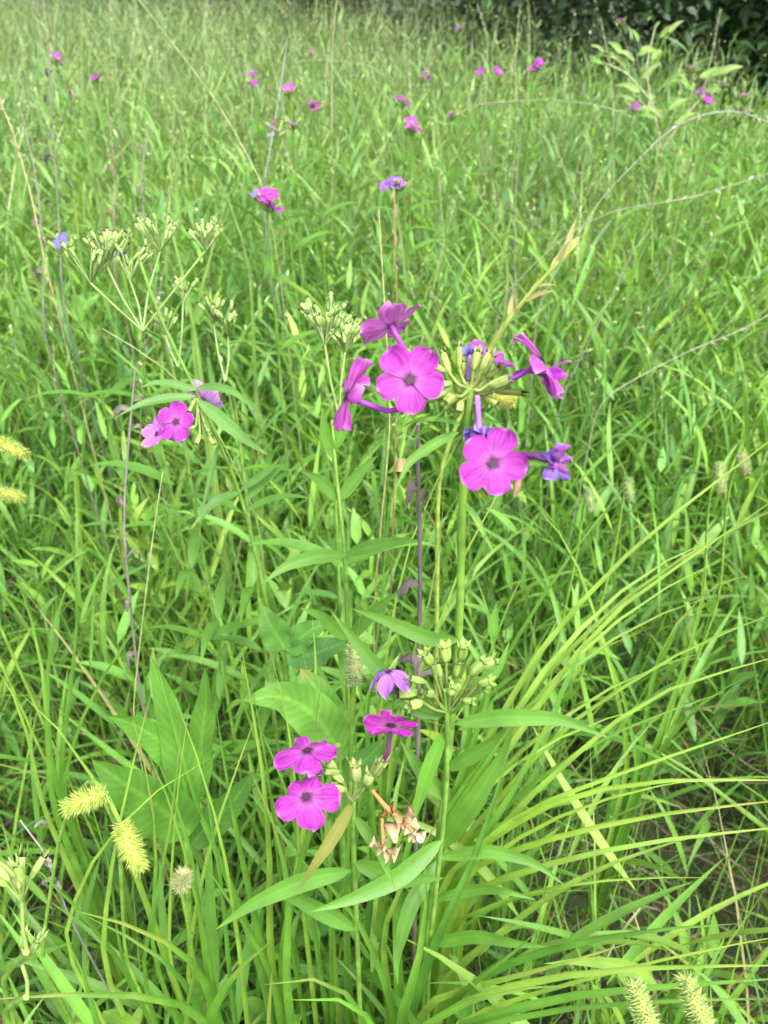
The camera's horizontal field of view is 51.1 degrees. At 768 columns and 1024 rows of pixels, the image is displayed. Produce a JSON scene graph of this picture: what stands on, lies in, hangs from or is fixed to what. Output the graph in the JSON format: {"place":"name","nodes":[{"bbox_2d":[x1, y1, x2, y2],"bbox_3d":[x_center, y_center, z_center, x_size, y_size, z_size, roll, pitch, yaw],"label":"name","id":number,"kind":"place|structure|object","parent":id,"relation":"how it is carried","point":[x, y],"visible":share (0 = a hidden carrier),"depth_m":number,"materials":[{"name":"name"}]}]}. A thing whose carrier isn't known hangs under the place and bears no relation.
{"place":"outdoors","nodes":[
{"label":"outdoors","id":0,"kind":"place"},
{"bbox_2d":[0,0,767,1023],"bbox_3d":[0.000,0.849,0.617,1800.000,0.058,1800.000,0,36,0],"label":"ground","id":1,"kind":"structure","parent":0,"point":[730,950],"depth_m":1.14,"materials":[{"name":"green plant"}]},
{"bbox_2d":[0,842,50,1023],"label":"budding plant","id":2,"kind":"object","parent":1,"relation":"on","point":[15,878],"visible":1,"depth_m":0.30,"materials":[{"name":"green plant"}]},
{"bbox_2d":[2,924,48,1023],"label":"budding plant","id":3,"kind":"object","parent":1,"relation":"on","point":[36,943],"visible":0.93,"depth_m":0.32,"materials":[{"name":"green plant"}]},
{"bbox_2d":[19,819,116,1007],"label":"dead stalk","id":4,"kind":"object","parent":1,"relation":"on","point":[48,864],"visible":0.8,"depth_m":0.46,"materials":[{"name":"brown plant"}]},
{"bbox_2d":[0,98,148,664],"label":"grass culm","id":5,"kind":"object","parent":1,"relation":"on","point":[12,130],"depth_m":0.90,"materials":[{"name":"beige plant"}]},
{"bbox_2d":[0,434,151,967],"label":"sedge plant","id":6,"kind":"object","parent":1,"relation":"on","point":[9,447],"visible":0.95,"depth_m":0.57,"materials":[{"name":"green plant"}]},
{"bbox_2d":[0,524,155,1023],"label":"grass tuft","id":7,"kind":"object","parent":1,"relation":"on","point":[75,873],"visible":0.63,"depth_m":0.56,"materials":[{"name":"green plant"}]},
{"bbox_2d":[42,51,117,237],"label":"phlox plant","id":8,"kind":"object","parent":1,"relation":"on","point":[57,60],"visible":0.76,"depth_m":1.83,"materials":[{"name":"green plant"}]},
{"bbox_2d":[0,484,163,1018],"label":"sedge plant","id":9,"kind":"object","parent":1,"relation":"on","point":[7,493],"visible":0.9,"depth_m":0.58,"materials":[{"name":"green plant"}]},
{"bbox_2d":[19,110,148,691],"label":"dead stalk","id":10,"kind":"object","parent":1,"relation":"on","point":[36,270],"visible":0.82,"depth_m":0.95,"materials":[{"name":"brown plant"}]},
{"bbox_2d":[41,780,152,1023],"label":"sedge plant","id":11,"kind":"object","parent":1,"relation":"on","point":[128,841],"visible":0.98,"depth_m":0.32,"materials":[{"name":"plant"}]},
{"bbox_2d":[43,40,153,634],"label":"dead stalk","id":12,"kind":"object","parent":1,"relation":"on","point":[46,155],"visible":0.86,"depth_m":1.05,"materials":[{"name":"brown plant"}]},
{"bbox_2d":[56,90,144,477],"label":"phlox plant","id":13,"kind":"object","parent":1,"relation":"on","point":[74,101],"visible":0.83,"depth_m":1.44,"materials":[{"name":"green plant"}]},
{"bbox_2d":[66,15,141,409],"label":"stalk","id":14,"kind":"object","parent":1,"relation":"on","point":[103,222],"visible":0.45,"depth_m":1.64,"materials":[{"name":"green plant"}]},
{"bbox_2d":[56,781,153,1023],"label":"sedge plant","id":15,"kind":"object","parent":1,"relation":"on","point":[89,800],"visible":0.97,"depth_m":0.33,"materials":[{"name":"plant"}]},
{"bbox_2d":[27,225,190,711],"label":"phlox plant","id":16,"kind":"object","parent":1,"relation":"on","point":[77,305],"visible":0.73,"depth_m":0.89,"materials":[{"name":"green plant"}]},
{"bbox_2d":[0,0,217,34],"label":"thicket shrub","id":17,"kind":"object","parent":1,"relation":"on","point":[71,1],"visible":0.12,"depth_m":10.58,"materials":[{"name":"green plant"}]},
{"bbox_2d":[46,862,199,1023],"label":"sedge plant","id":18,"kind":"object","parent":1,"relation":"on","point":[182,879],"visible":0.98,"depth_m":0.46,"materials":[{"name":"green plant"}]},
{"bbox_2d":[85,72,168,342],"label":"phlox plant","id":19,"kind":"object","parent":1,"relation":"on","point":[98,78],"visible":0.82,"depth_m":1.64,"materials":[{"name":"green plant"}]},
{"bbox_2d":[0,697,270,1023],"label":"grass tuft","id":20,"kind":"object","parent":1,"relation":"on","point":[194,1012],"visible":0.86,"depth_m":0.42,"materials":[{"name":"green plant"}]},
{"bbox_2d":[106,110,165,499],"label":"dead stalk","id":21,"kind":"object","parent":1,"relation":"on","point":[109,154],"visible":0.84,"depth_m":1.20,"materials":[{"name":"brown plant"}]},
{"bbox_2d":[76,225,236,667],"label":"phlox plant","id":22,"kind":"object","parent":1,"relation":"on","point":[158,451],"visible":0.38,"depth_m":0.90,"materials":[{"name":"green plant"}]},
{"bbox_2d":[64,695,249,1023],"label":"grass tuft","id":23,"kind":"object","parent":1,"relation":"on","point":[120,1008],"visible":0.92,"depth_m":0.42,"materials":[{"name":"green plant"}]},
{"bbox_2d":[133,471,184,950],"bbox_3d":[-0.171,0.302,0.715,0.076,0.771,0.029,-12,38,-16],"label":"grass culm","id":24,"kind":"object","parent":1,"relation":"on","point":[137,670],"depth_m":0.55,"materials":[{"name":"green plant"}]},
{"bbox_2d":[72,703,259,1023],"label":"grass tuft","id":25,"kind":"object","parent":1,"relation":"on","point":[206,971],"visible":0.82,"depth_m":0.44,"materials":[{"name":"green plant"}]},
{"bbox_2d":[113,370,226,973],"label":"dead stalk","id":26,"kind":"object","parent":1,"relation":"on","point":[119,409],"visible":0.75,"depth_m":0.58,"materials":[{"name":"brown plant"}]},
{"bbox_2d":[136,120,207,551],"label":"dead stalk","id":27,"kind":"object","parent":1,"relation":"on","point":[138,186],"visible":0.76,"depth_m":1.15,"materials":[{"name":"brown plant"}]},
{"bbox_2d":[92,656,254,1015],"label":"broadleaf plant","id":28,"kind":"object","parent":1,"relation":"on","point":[158,738],"visible":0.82,"depth_m":0.43,"materials":[{"name":"green plant"}]},
{"bbox_2d":[59,208,288,848],"bbox_3d":[-0.154,0.184,0.762,0.114,0.906,0.101,-27,44,-32],"label":"budding plant","id":29,"kind":"object","parent":1,"relation":"on","point":[106,253],"visible":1,"depth_m":0.52,"materials":[{"name":"green plant"}]},
{"bbox_2d":[102,328,285,847],"bbox_3d":[-0.136,0.219,0.767,0.086,0.845,0.022,0,36,0],"label":"grass culm","id":30,"kind":"object","parent":1,"relation":"on","point":[257,527],"depth_m":0.60,"materials":[{"name":"green plant"}]},
{"bbox_2d":[147,273,286,885],"bbox_3d":[-0.145,0.205,0.769,0.087,0.865,0.099,26,43,31],"label":"budding plant","id":31,"kind":"object","parent":1,"relation":"on","point":[210,628],"visible":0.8,"depth_m":0.67,"materials":[{"name":"green plant"}]},
{"bbox_2d":[168,142,266,663],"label":"grass tuft","id":32,"kind":"object","parent":1,"relation":"on","point":[209,447],"visible":0.52,"depth_m":1.00,"materials":[{"name":"green plant"}]},
{"bbox_2d":[120,261,321,894],"bbox_3d":[-0.111,0.218,0.724,0.099,0.896,0.090,0,36,0],"label":"phlox plant","id":33,"kind":"object","parent":1,"relation":"on","point":[177,418],"visible":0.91,"depth_m":0.50,"materials":[{"name":"green plant"}]},
{"bbox_2d":[139,0,316,583],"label":"grass culm","id":34,"kind":"object","parent":1,"relation":"on","point":[275,251],"depth_m":1.05,"materials":[{"name":"green plant"}]},
{"bbox_2d":[126,0,341,53],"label":"thicket shrub","id":35,"kind":"object","parent":1,"relation":"on","point":[224,4],"visible":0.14,"depth_m":8.88,"materials":[{"name":"green plant"}]},
{"bbox_2d":[171,292,310,832],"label":"budding plant","id":36,"kind":"object","parent":1,"relation":"on","point":[246,593],"visible":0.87,"depth_m":0.64,"materials":[{"name":"green plant"}]},
{"bbox_2d":[234,70,295,331],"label":"phlox plant","id":37,"kind":"object","parent":1,"relation":"on","point":[254,126],"visible":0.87,"depth_m":1.59,"materials":[{"name":"green plant"}]},
{"bbox_2d":[151,595,389,1023],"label":"grass tuft","id":38,"kind":"object","parent":1,"relation":"on","point":[278,1003],"visible":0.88,"depth_m":0.46,"materials":[{"name":"green plant"}]},
{"bbox_2d":[215,187,337,615],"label":"phlox plant","id":39,"kind":"object","parent":1,"relation":"on","point":[265,196],"visible":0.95,"depth_m":0.98,"materials":[{"name":"green plant"}]},
{"bbox_2d":[263,40,298,539],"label":"dead stalk","id":40,"kind":"object","parent":1,"relation":"on","point":[267,136],"visible":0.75,"depth_m":1.28,"materials":[{"name":"brown plant"}]},
{"bbox_2d":[248,659,334,1023],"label":"grass tuft","id":41,"kind":"object","parent":1,"relation":"on","point":[311,983],"visible":0.69,"depth_m":0.52,"materials":[{"name":"green plant"}]},
{"bbox_2d":[251,115,334,480],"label":"phlox plant","id":42,"kind":"object","parent":1,"relation":"on","point":[280,187],"visible":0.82,"depth_m":1.27,"materials":[{"name":"green plant"}]},
{"bbox_2d":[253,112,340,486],"bbox_3d":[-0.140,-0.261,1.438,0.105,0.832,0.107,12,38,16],"label":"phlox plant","id":43,"kind":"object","parent":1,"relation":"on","point":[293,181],"visible":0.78,"depth_m":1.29,"materials":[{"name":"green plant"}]},
{"bbox_2d":[258,605,344,955],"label":"broadleaf plant","id":44,"kind":"object","parent":1,"relation":"on","point":[278,634],"visible":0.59,"depth_m":0.57,"materials":[{"name":"green plant"}]},
{"bbox_2d":[277,82,335,400],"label":"phlox plant","id":45,"kind":"object","parent":1,"relation":"on","point":[288,87],"visible":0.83,"depth_m":1.50,"materials":[{"name":"green plant"}]},
{"bbox_2d":[244,668,384,1022],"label":"broadleaf plant","id":46,"kind":"object","parent":1,"relation":"on","point":[333,714],"visible":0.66,"depth_m":0.44,"materials":[{"name":"green plant"}]},
{"bbox_2d":[296,50,338,283],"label":"phlox plant","id":47,"kind":"object","parent":1,"relation":"on","point":[313,57],"visible":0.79,"depth_m":1.89,"materials":[{"name":"green plant"}]},
{"bbox_2d":[283,97,360,401],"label":"phlox plant","id":48,"kind":"object","parent":1,"relation":"on","point":[314,106],"visible":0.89,"depth_m":1.42,"materials":[{"name":"green plant"}]},
{"bbox_2d":[217,668,442,1023],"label":"phlox plant","id":49,"kind":"object","parent":1,"relation":"on","point":[307,799],"visible":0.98,"depth_m":0.34,"materials":[{"name":"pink plant"}]},
{"bbox_2d":[262,403,417,957],"bbox_3d":[-0.023,0.307,0.629,0.082,0.865,0.040,-5,36,-7],"label":"leafy shoot","id":50,"kind":"object","parent":1,"relation":"on","point":[331,445],"visible":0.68,"depth_m":0.41,"materials":[{"name":"green plant"}]},
{"bbox_2d":[247,286,437,943],"bbox_3d":[-0.032,0.236,0.714,0.105,0.878,0.108,-28,45,-33],"label":"budding plant","id":51,"kind":"object","parent":1,"relation":"on","point":[350,332],"visible":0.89,"depth_m":0.49,"materials":[{"name":"green plant"}]},
{"bbox_2d":[238,0,492,74],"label":"thicket shrub","id":52,"kind":"object","parent":1,"relation":"on","point":[360,4],"visible":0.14,"depth_m":6.94,"materials":[{"name":"green plant"}]},
{"bbox_2d":[237,604,509,1023],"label":"grass tuft","id":53,"kind":"object","parent":1,"relation":"on","point":[380,915],"visible":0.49,"depth_m":0.52,"materials":[{"name":"green plant"}]},
{"bbox_2d":[342,635,418,1023],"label":"grass","id":54,"kind":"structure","parent":1,"relation":"on","point":[354,669],"depth_m":0.37,"materials":[{"name":"green plant"}]},
{"bbox_2d":[373,208,390,968],"bbox_3d":[0.001,0.195,0.747,0.018,0.906,0.073,0,36,0],"label":"grass culm","id":55,"kind":"object","parent":1,"relation":"on","point":[385,474],"depth_m":0.56,"materials":[{"name":"green plant"}]},
{"bbox_2d":[0,0,767,1023],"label":"leafy undergrowth","id":56,"kind":"object","parent":1,"relation":"on","point":[728,700],"visible":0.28,"depth_m":1.26,"materials":[{"name":"green plant"}]},
{"bbox_2d":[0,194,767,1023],"bbox_3d":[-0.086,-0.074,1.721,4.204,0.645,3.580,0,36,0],"label":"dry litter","id":57,"kind":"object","parent":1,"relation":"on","point":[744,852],"visible":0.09,"depth_m":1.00,"materials":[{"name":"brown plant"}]},
{"bbox_2d":[338,175,432,645],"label":"phlox plant","id":58,"kind":"object","parent":1,"relation":"on","point":[398,183],"visible":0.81,"depth_m":0.96,"materials":[{"name":"green plant"}]},
{"bbox_2d":[386,190,398,702],"bbox_3d":[0.008,0.050,0.999,0.015,0.844,0.072,0,36,0],"label":"grass culm","id":59,"kind":"object","parent":1,"relation":"on","point":[395,238],"depth_m":0.86,"materials":[{"name":"green plant"}]},
{"bbox_2d":[265,723,539,1023],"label":"grass tuft","id":60,"kind":"object","parent":1,"relation":"on","point":[410,996],"visible":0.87,"depth_m":0.44,"materials":[{"name":"green plant"}]},
{"bbox_2d":[365,93,441,454],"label":"phlox plant","id":61,"kind":"object","parent":1,"relation":"on","point":[402,105],"visible":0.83,"depth_m":1.42,"materials":[{"name":"green plant"}]},
{"bbox_2d":[364,115,445,532],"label":"phlox plant","id":62,"kind":"object","parent":1,"relation":"on","point":[412,122],"visible":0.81,"depth_m":1.23,"materials":[{"name":"green plant"}]},
{"bbox_2d":[311,610,509,1019],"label":"phlox plant","id":63,"kind":"object","parent":1,"relation":"on","point":[409,869],"visible":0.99,"depth_m":0.34,"materials":[{"name":"green plant"}]},
{"bbox_2d":[389,70,443,308],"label":"phlox plant","id":64,"kind":"object","parent":1,"relation":"on","point":[421,82],"visible":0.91,"depth_m":1.64,"materials":[{"name":"green plant"}]},
{"bbox_2d":[397,423,450,965],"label":"dead stalk","id":65,"kind":"object","parent":1,"relation":"on","point":[408,583],"visible":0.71,"depth_m":0.39,"materials":[{"name":"brown plant"}]},
{"bbox_2d":[342,435,536,1017],"bbox_3d":[0.033,0.299,0.662,0.113,0.837,0.047,-3,36,-3],"label":"grass tuft","id":66,"kind":"object","parent":1,"relation":"on","point":[384,782],"visible":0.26,"depth_m":0.51,"materials":[{"name":"green plant"}]},
{"bbox_2d":[403,103,478,453],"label":"phlox plant","id":67,"kind":"object","parent":1,"relation":"on","point":[452,115],"visible":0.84,"depth_m":1.35,"materials":[{"name":"green plant"}]},
{"bbox_2d":[386,135,509,569],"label":"grass tuft","id":68,"kind":"object","parent":1,"relation":"on","point":[499,373],"visible":0.39,"depth_m":1.23,"materials":[{"name":"green plant"}]},
{"bbox_2d":[442,22,469,191],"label":"phlox plant","id":69,"kind":"object","parent":1,"relation":"on","point":[454,56],"visible":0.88,"depth_m":2.43,"materials":[{"name":"green plant"}]},
{"bbox_2d":[332,301,608,1010],"bbox_3d":[0.038,0.322,0.536,0.109,0.949,0.079,-10,37,-13],"label":"phlox plant","id":70,"kind":"object","parent":1,"relation":"on","point":[415,382],"visible":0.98,"depth_m":0.28,"materials":[{"name":"green plant"}]},
{"bbox_2d":[449,67,505,329],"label":"phlox plant","id":71,"kind":"object","parent":1,"relation":"on","point":[480,70],"visible":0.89,"depth_m":1.66,"materials":[{"name":"green plant"}]},
{"bbox_2d":[463,66,520,338],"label":"phlox plant","id":72,"kind":"object","parent":1,"relation":"on","point":[499,72],"visible":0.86,"depth_m":1.63,"materials":[{"name":"green plant"}]},
{"bbox_2d":[358,0,640,74],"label":"thicket shrub","id":73,"kind":"object","parent":1,"relation":"on","point":[501,16],"visible":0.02,"depth_m":7.01,"materials":[{"name":"green plant"}]},
{"bbox_2d":[433,219,579,827],"bbox_3d":[0.085,0.176,0.777,0.084,0.901,0.029,7,37,9],"label":"grass culm","id":74,"kind":"object","parent":1,"relation":"on","point":[569,246],"depth_m":0.58,"materials":[{"name":"green plant"}]},
{"bbox_2d":[495,131,519,560],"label":"dead stalk","id":75,"kind":"object","parent":1,"relation":"on","point":[507,205],"visible":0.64,"depth_m":1.26,"materials":[{"name":"brown plant"}]},
{"bbox_2d":[496,57,550,330],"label":"phlox plant","id":76,"kind":"object","parent":1,"relation":"on","point":[538,62],"visible":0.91,"depth_m":1.76,"materials":[{"name":"green plant"}]},
{"bbox_2d":[466,393,589,845],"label":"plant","id":77,"kind":"object","parent":1,"relation":"on","point":[508,401],"visible":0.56,"depth_m":0.36,"materials":[{"name":"green plant"}]},
{"bbox_2d":[512,20,548,216],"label":"phlox plant","id":78,"kind":"object","parent":1,"relation":"on","point":[528,53],"visible":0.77,"depth_m":2.49,"materials":[{"name":"green plant"}]},
{"bbox_2d":[399,0,664,103],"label":"thicket shrub","id":79,"kind":"object","parent":1,"relation":"on","point":[449,22],"visible":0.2,"depth_m":5.89,"materials":[{"name":"green plant"}]},
{"bbox_2d":[439,99,634,309],"bbox_3d":[0.277,-0.428,1.690,0.363,0.806,0.034,17,39,22],"label":"grass culm","id":80,"kind":"object","parent":1,"relation":"on","point":[556,101],"depth_m":1.49,"materials":[{"name":"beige plant"}]},
{"bbox_2d":[511,477,635,937],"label":"grass","id":81,"kind":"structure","parent":1,"relation":"on","point":[628,491],"depth_m":0.73,"materials":[{"name":"green plant"}]},
{"bbox_2d":[527,230,649,642],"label":"dead stalk","id":82,"kind":"object","parent":1,"relation":"on","point":[564,395],"visible":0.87,"depth_m":0.94,"materials":[{"name":"brown plant"}]},
{"bbox_2d":[416,442,767,1023],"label":"grass tuft","id":83,"kind":"object","parent":1,"relation":"on","point":[467,778],"visible":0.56,"depth_m":0.51,"materials":[{"name":"green plant"}]},
{"bbox_2d":[417,923,767,1023],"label":"grass tuft","id":84,"kind":"object","parent":1,"relation":"on","point":[463,1007],"visible":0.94,"depth_m":0.39,"materials":[{"name":"green plant"}]},
{"bbox_2d":[572,98,649,429],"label":"phlox plant","id":85,"kind":"object","parent":1,"relation":"on","point":[634,107],"visible":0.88,"depth_m":1.41,"materials":[{"name":"green plant"}]},
{"bbox_2d":[514,487,708,846],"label":"grass","id":86,"kind":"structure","parent":1,"relation":"on","point":[589,500],"depth_m":0.65,"materials":[{"name":"green plant"}]},
{"bbox_2d":[465,173,767,574],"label":"grass culm","id":87,"kind":"object","parent":1,"relation":"on","point":[755,177],"depth_m":1.02,"materials":[{"name":"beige plant"}]},
{"bbox_2d":[498,0,764,129],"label":"thicket shrub","id":88,"kind":"object","parent":1,"relation":"on","point":[591,4],"visible":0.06,"depth_m":5.25,"materials":[{"name":"green plant"}]},
{"bbox_2d":[513,110,767,604],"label":"grass culm","id":89,"kind":"object","parent":1,"relation":"on","point":[685,121],"depth_m":0.99,"materials":[{"name":"green plant"}]},
{"bbox_2d":[622,974,660,1023],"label":"sedge plant","id":90,"kind":"object","parent":1,"relation":"on","point":[641,1005],"visible":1,"depth_m":0.30,"materials":[{"name":"yellow plant"}]},
{"bbox_2d":[521,0,767,146],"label":"thicket shrub","id":91,"kind":"object","parent":1,"relation":"on","point":[728,22],"visible":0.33,"depth_m":4.16,"materials":[{"name":"green plant"}]},
{"bbox_2d":[537,508,753,1005],"bbox_3d":[0.195,0.298,0.767,0.183,0.716,0.045,2,36,3],"label":"grass tuft","id":92,"kind":"object","parent":1,"relation":"on","point":[621,835],"visible":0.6,"depth_m":0.67,"materials":[{"name":"green plant"}]},
{"bbox_2d":[585,967,718,1023],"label":"sedge plant","id":93,"kind":"object","parent":1,"relation":"on","point":[698,1010],"visible":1,"depth_m":0.30,"materials":[{"name":"yellow plant"}]},
{"bbox_2d":[543,314,767,666],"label":"grass culm","id":94,"kind":"object","parent":1,"relation":"on","point":[741,329],"depth_m":0.95,"materials":[{"name":"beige plant"}]},
{"bbox_2d":[589,16,742,277],"bbox_3d":[0.609,-0.658,1.928,0.353,0.899,0.205,5,36,6],"label":"sapling","id":95,"kind":"object","parent":1,"relation":"on","point":[648,67],"visible":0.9,"depth_m":1.75,"materials":[{"name":"green plant"}]},
{"bbox_2d":[642,64,708,289],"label":"phlox plant","id":96,"kind":"object","parent":1,"relation":"on","point":[692,71],"visible":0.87,"depth_m":1.75,"materials":[{"name":"green plant"}]},
{"bbox_2d":[638,87,724,350],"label":"phlox plant","id":97,"kind":"object","parent":1,"relation":"on","point":[707,97],"visible":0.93,"depth_m":1.46,"materials":[{"name":"green plant"}]},
{"bbox_2d":[606,460,767,930],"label":"grass","id":98,"kind":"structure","parent":1,"relation":"on","point":[719,471],"depth_m":0.65,"materials":[{"name":"green plant"}]},
{"bbox_2d":[637,449,751,809],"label":"grass","id":99,"kind":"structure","parent":1,"relation":"on","point":[744,466],"depth_m":0.70,"materials":[{"name":"green plant"}]},
{"bbox_2d":[664,73,734,333],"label":"phlox plant","id":100,"kind":"object","parent":1,"relation":"on","point":[707,181],"visible":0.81,"depth_m":1.59,"materials":[{"name":"green plant"}]},
{"bbox_2d":[641,0,767,162],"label":"thicket shrub","id":101,"kind":"object","parent":1,"relation":"on","point":[760,41],"visible":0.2,"depth_m":4.02,"materials":[{"name":"green plant"}]},
{"bbox_2d":[665,107,762,410],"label":"phlox plant","id":102,"kind":"object","parent":1,"relation":"on","point":[717,170],"visible":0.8,"depth_m":1.34,"materials":[{"name":"green plant"}]},
{"bbox_2d":[675,91,764,384],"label":"phlox plant","id":103,"kind":"object","parent":1,"relation":"on","point":[744,101],"visible":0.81,"depth_m":1.48,"materials":[{"name":"green plant"}]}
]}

